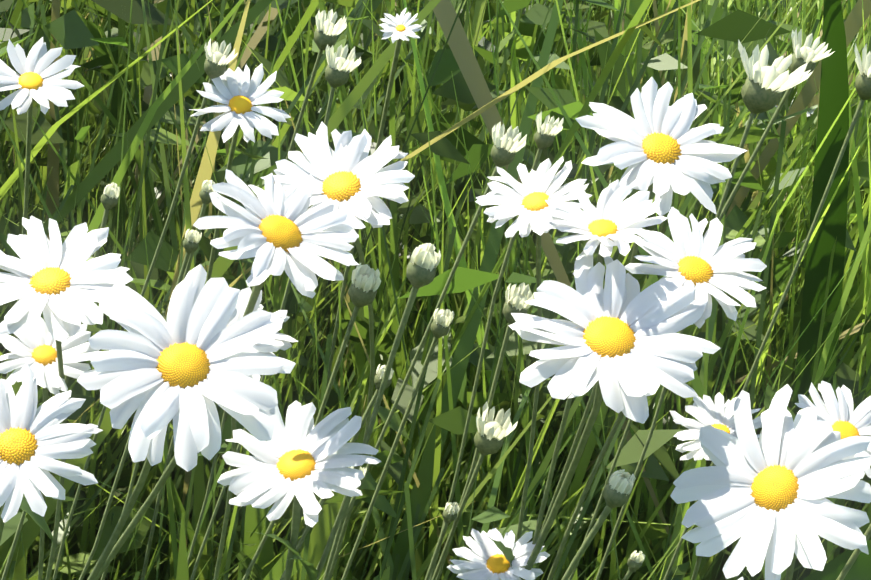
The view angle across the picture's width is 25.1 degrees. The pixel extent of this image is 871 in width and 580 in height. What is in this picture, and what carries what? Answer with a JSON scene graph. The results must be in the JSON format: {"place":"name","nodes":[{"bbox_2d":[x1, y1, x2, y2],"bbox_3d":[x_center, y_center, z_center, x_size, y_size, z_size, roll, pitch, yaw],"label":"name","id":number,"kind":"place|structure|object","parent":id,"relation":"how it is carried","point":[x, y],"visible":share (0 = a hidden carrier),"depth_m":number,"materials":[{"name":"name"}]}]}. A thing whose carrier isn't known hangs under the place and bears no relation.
{"place":"outdoors","nodes":[
{"label":"outdoors","id":0,"kind":"place"},
{"label":"meadow ground","id":1,"kind":"structure","parent":0,"visible":0},
{"bbox_2d":[2,0,46,160],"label":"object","id":2,"kind":"object","parent":1,"relation":"on","point":[6,142],"depth_m":1.45,"materials":[{"name":"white plant"}]},
{"bbox_2d":[0,37,83,379],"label":"daisy","id":3,"kind":"object","parent":1,"relation":"on","point":[29,82],"visible":0.98,"depth_m":0.72,"materials":[{"name":"white plant"}]},
{"bbox_2d":[0,317,101,579],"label":"daisy","id":4,"kind":"object","parent":1,"relation":"on","point":[34,345],"visible":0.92,"depth_m":0.62,"materials":[{"name":"white plant"}]},
{"bbox_2d":[0,362,102,540],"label":"daisy","id":5,"kind":"object","parent":1,"relation":"on","point":[35,442],"visible":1,"depth_m":0.51,"materials":[{"name":"white plant"}]},
{"bbox_2d":[1,182,119,579],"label":"bud","id":6,"kind":"object","parent":1,"relation":"on","point":[109,197],"visible":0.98,"depth_m":0.63,"materials":[{"name":"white plant"}]},
{"bbox_2d":[0,216,132,579],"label":"daisy","id":7,"kind":"object","parent":1,"relation":"on","point":[60,285],"visible":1,"depth_m":0.58,"materials":[{"name":"white plant"}]},
{"bbox_2d":[79,229,201,579],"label":"bud","id":8,"kind":"object","parent":1,"relation":"on","point":[192,239],"visible":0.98,"depth_m":0.70,"materials":[{"name":"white plant"}]},
{"bbox_2d":[52,38,237,579],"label":"bud","id":9,"kind":"object","parent":1,"relation":"on","point":[217,61],"visible":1,"depth_m":0.73,"materials":[{"name":"white plant"}]},
{"bbox_2d":[101,180,215,579],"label":"bud","id":10,"kind":"object","parent":1,"relation":"on","point":[206,191],"visible":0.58,"depth_m":0.67,"materials":[{"name":"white plant"}]},
{"bbox_2d":[72,264,295,579],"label":"daisy","id":11,"kind":"object","parent":1,"relation":"on","point":[186,365],"visible":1,"depth_m":0.53,"materials":[{"name":"white plant"}]},
{"bbox_2d":[140,64,290,579],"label":"daisy","id":12,"kind":"object","parent":1,"relation":"on","point":[239,94],"visible":0.96,"depth_m":0.72,"materials":[{"name":"white plant"}]},
{"bbox_2d":[95,169,358,579],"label":"daisy","id":13,"kind":"object","parent":1,"relation":"on","point":[272,229],"visible":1,"depth_m":0.58,"materials":[{"name":"white plant"}]},
{"bbox_2d":[213,287,297,579],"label":"daisy","id":14,"kind":"object","parent":1,"relation":"on","point":[275,342],"visible":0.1,"depth_m":0.61,"materials":[{"name":"white plant"}]},
{"bbox_2d":[187,9,346,566],"bbox_3d":[-0.143,0.284,0.891,0.107,0.860,0.024,17,21,22],"label":"bud","id":15,"kind":"object","parent":1,"relation":"on","point":[327,31],"visible":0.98,"depth_m":0.74,"materials":[{"name":"white plant"}]},
{"bbox_2d":[190,44,360,579],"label":"bud","id":16,"kind":"object","parent":1,"relation":"on","point":[340,67],"visible":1,"depth_m":0.72,"materials":[{"name":"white plant"}]},
{"bbox_2d":[217,400,380,579],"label":"daisy","id":17,"kind":"object","parent":1,"relation":"on","point":[300,459],"visible":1,"depth_m":0.57,"materials":[{"name":"white plant"}]},
{"bbox_2d":[242,263,380,579],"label":"bud","id":18,"kind":"object","parent":1,"relation":"on","point":[364,286],"visible":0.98,"depth_m":0.61,"materials":[{"name":"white plant"}]},
{"bbox_2d":[280,364,393,579],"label":"bud","id":19,"kind":"object","parent":1,"relation":"on","point":[380,371],"visible":0.62,"depth_m":0.63,"materials":[{"name":"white plant"}]},
{"bbox_2d":[260,122,414,579],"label":"daisy","id":20,"kind":"object","parent":1,"relation":"on","point":[353,179],"visible":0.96,"depth_m":0.61,"materials":[{"name":"white plant"}]},
{"bbox_2d":[0,42,685,579],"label":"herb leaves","id":21,"kind":"object","parent":1,"relation":"on","point":[320,532],"visible":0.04,"depth_m":0.88,"materials":[{"name":"green plant"}]},
{"bbox_2d":[246,243,440,579],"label":"bud","id":22,"kind":"object","parent":1,"relation":"on","point":[423,263],"visible":1,"depth_m":0.57,"materials":[{"name":"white plant"}]},
{"bbox_2d":[323,466,366,579],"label":"bud","id":23,"kind":"object","parent":1,"relation":"on","point":[334,547],"visible":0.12,"depth_m":0.66,"materials":[{"name":"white plant"}]},
{"bbox_2d":[299,8,421,526],"bbox_3d":[-0.122,0.267,0.946,0.053,0.864,0.190,-10,26,-43],"label":"daisy","id":24,"kind":"object","parent":1,"relation":"on","point":[398,28],"visible":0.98,"depth_m":0.75,"materials":[{"name":"white plant"}]},
{"bbox_2d":[341,308,453,579],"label":"bud","id":25,"kind":"object","parent":1,"relation":"on","point":[440,324],"visible":1,"depth_m":0.65,"materials":[{"name":"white plant"}]},
{"bbox_2d":[316,121,526,569],"bbox_3d":[-0.128,0.324,0.801,0.197,0.849,0.020,10,19,3],"label":"bud","id":26,"kind":"object","parent":1,"relation":"on","point":[507,146],"visible":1,"depth_m":0.67,"materials":[{"name":"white plant"}]},
{"bbox_2d":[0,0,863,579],"bbox_3d":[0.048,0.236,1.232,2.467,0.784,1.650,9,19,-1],"label":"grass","id":27,"kind":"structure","parent":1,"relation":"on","point":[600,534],"depth_m":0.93,"materials":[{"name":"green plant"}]},
{"bbox_2d":[0,0,870,579],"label":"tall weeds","id":28,"kind":"object","parent":1,"relation":"on","point":[72,28],"visible":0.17,"depth_m":0.98,"materials":[{"name":"green plant"}]},
{"bbox_2d":[0,0,870,579],"bbox_3d":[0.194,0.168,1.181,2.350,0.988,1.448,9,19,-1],"label":"tall grass","id":29,"kind":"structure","parent":1,"relation":"on","point":[196,480],"depth_m":0.94,"materials":[{"name":"green plant"}]},
{"bbox_2d":[0,0,870,579],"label":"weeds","id":30,"kind":"object","parent":1,"relation":"on","point":[456,418],"visible":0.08,"depth_m":0.91,"materials":[{"name":"green plant"}]},
{"bbox_2d":[0,0,870,579],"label":"grass blades","id":31,"kind":"object","parent":1,"relation":"on","point":[462,52],"depth_m":0.91,"materials":[{"name":"green plant"}]},
{"bbox_2d":[425,502,459,579],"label":"bud","id":32,"kind":"object","parent":1,"relation":"on","point":[450,511],"visible":1,"depth_m":0.66,"materials":[{"name":"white plant"}]},
{"bbox_2d":[432,402,517,579],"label":"bud","id":33,"kind":"object","parent":1,"relation":"on","point":[490,435],"visible":1,"depth_m":0.65,"materials":[{"name":"white plant"}]},
{"bbox_2d":[436,282,534,579],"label":"bud","id":34,"kind":"object","parent":1,"relation":"on","point":[518,297],"visible":0.85,"depth_m":0.64,"materials":[{"name":"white plant"}]},
{"bbox_2d":[429,111,563,579],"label":"bud","id":35,"kind":"object","parent":1,"relation":"on","point":[546,133],"visible":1,"depth_m":0.68,"materials":[{"name":"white plant"}]},
{"bbox_2d":[447,528,549,579],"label":"daisy","id":36,"kind":"object","parent":1,"relation":"on","point":[485,556],"visible":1,"depth_m":0.64,"materials":[{"name":"white plant"}]},
{"bbox_2d":[475,156,591,542],"bbox_3d":[-0.025,0.350,0.775,0.052,0.848,0.076,9,19,-1],"label":"daisy","id":37,"kind":"object","parent":1,"relation":"on","point":[525,201],"visible":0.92,"depth_m":0.63,"materials":[{"name":"white plant"}]},
{"bbox_2d":[561,469,635,579],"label":"bud","id":38,"kind":"object","parent":1,"relation":"on","point":[618,489],"visible":1,"depth_m":0.55,"materials":[{"name":"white plant"}]},
{"bbox_2d":[532,180,666,543],"bbox_3d":[-0.032,0.354,0.748,0.043,0.856,0.136,-2,22,-29],"label":"daisy","id":39,"kind":"object","parent":1,"relation":"on","point":[608,223],"visible":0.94,"depth_m":0.57,"materials":[{"name":"white plant"}]},
{"bbox_2d":[484,251,720,579],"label":"daisy","id":40,"kind":"object","parent":1,"relation":"on","point":[628,348],"visible":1,"depth_m":0.56,"materials":[{"name":"white plant"}]},
{"bbox_2d":[622,550,644,579],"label":"bud","id":41,"kind":"object","parent":1,"relation":"on","point":[635,561],"visible":1,"depth_m":0.61,"materials":[{"name":"white plant"}]},
{"bbox_2d":[538,77,747,537],"bbox_3d":[-0.012,0.331,0.791,0.051,0.876,0.135,-2,22,-28],"label":"daisy","id":42,"kind":"object","parent":1,"relation":"on","point":[661,148],"visible":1,"depth_m":0.62,"materials":[{"name":"white plant"}]},
{"bbox_2d":[547,207,766,579],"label":"daisy","id":43,"kind":"object","parent":1,"relation":"on","point":[705,266],"visible":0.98,"depth_m":0.59,"materials":[{"name":"white plant"}]},
{"bbox_2d":[568,28,834,579],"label":"bud","id":44,"kind":"object","parent":1,"relation":"on","point":[813,54],"visible":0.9,"depth_m":0.69,"materials":[{"name":"white plant"}]},
{"bbox_2d":[595,40,811,579],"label":"bud","id":45,"kind":"object","parent":1,"relation":"on","point":[764,86],"visible":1,"depth_m":0.67,"materials":[{"name":"white plant"}]},
{"bbox_2d":[670,392,761,579],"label":"daisy","id":46,"kind":"object","parent":1,"relation":"on","point":[706,411],"visible":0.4,"depth_m":0.60,"materials":[{"name":"white plant"}]},
{"bbox_2d":[663,43,870,579],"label":"bud","id":47,"kind":"object","parent":1,"relation":"on","point":[863,83],"visible":0.96,"depth_m":0.70,"materials":[{"name":"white plant"}]},
{"bbox_2d":[670,384,870,579],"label":"daisy","id":48,"kind":"object","parent":1,"relation":"on","point":[773,486],"visible":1,"depth_m":0.54,"materials":[{"name":"white plant"}]},
{"bbox_2d":[776,92,815,149],"bbox_3d":[0.184,0.211,1.425,0.049,0.746,0.067,1,21,-23],"label":"daisy","id":49,"kind":"object","parent":1,"relation":"on","point":[810,112],"visible":0.02,"depth_m":1.29,"materials":[{"name":"white plant"}]},
{"bbox_2d":[792,0,848,564],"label":"grass blade","id":50,"kind":"object","parent":1,"relation":"on","point":[834,91],"visible":0.63,"depth_m":0.87,"materials":[{"name":"green plant"}]},
{"bbox_2d":[795,381,870,478],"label":"daisy","id":51,"kind":"object","parent":1,"relation":"on","point":[843,418],"visible":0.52,"depth_m":0.59,"materials":[{"name":"white plant"}]},
{"bbox_2d":[803,540,870,579],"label":"broad leaf","id":52,"kind":"object","parent":1,"relation":"on","point":[860,568],"visible":0.67,"depth_m":0.65,"materials":[{"name":"green plant"}]},
{"bbox_2d":[836,502,870,579],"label":"grass blade","id":53,"kind":"object","parent":1,"relation":"on","point":[851,560],"visible":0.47,"depth_m":0.56,"materials":[{"name":"green plant"}]}
]}

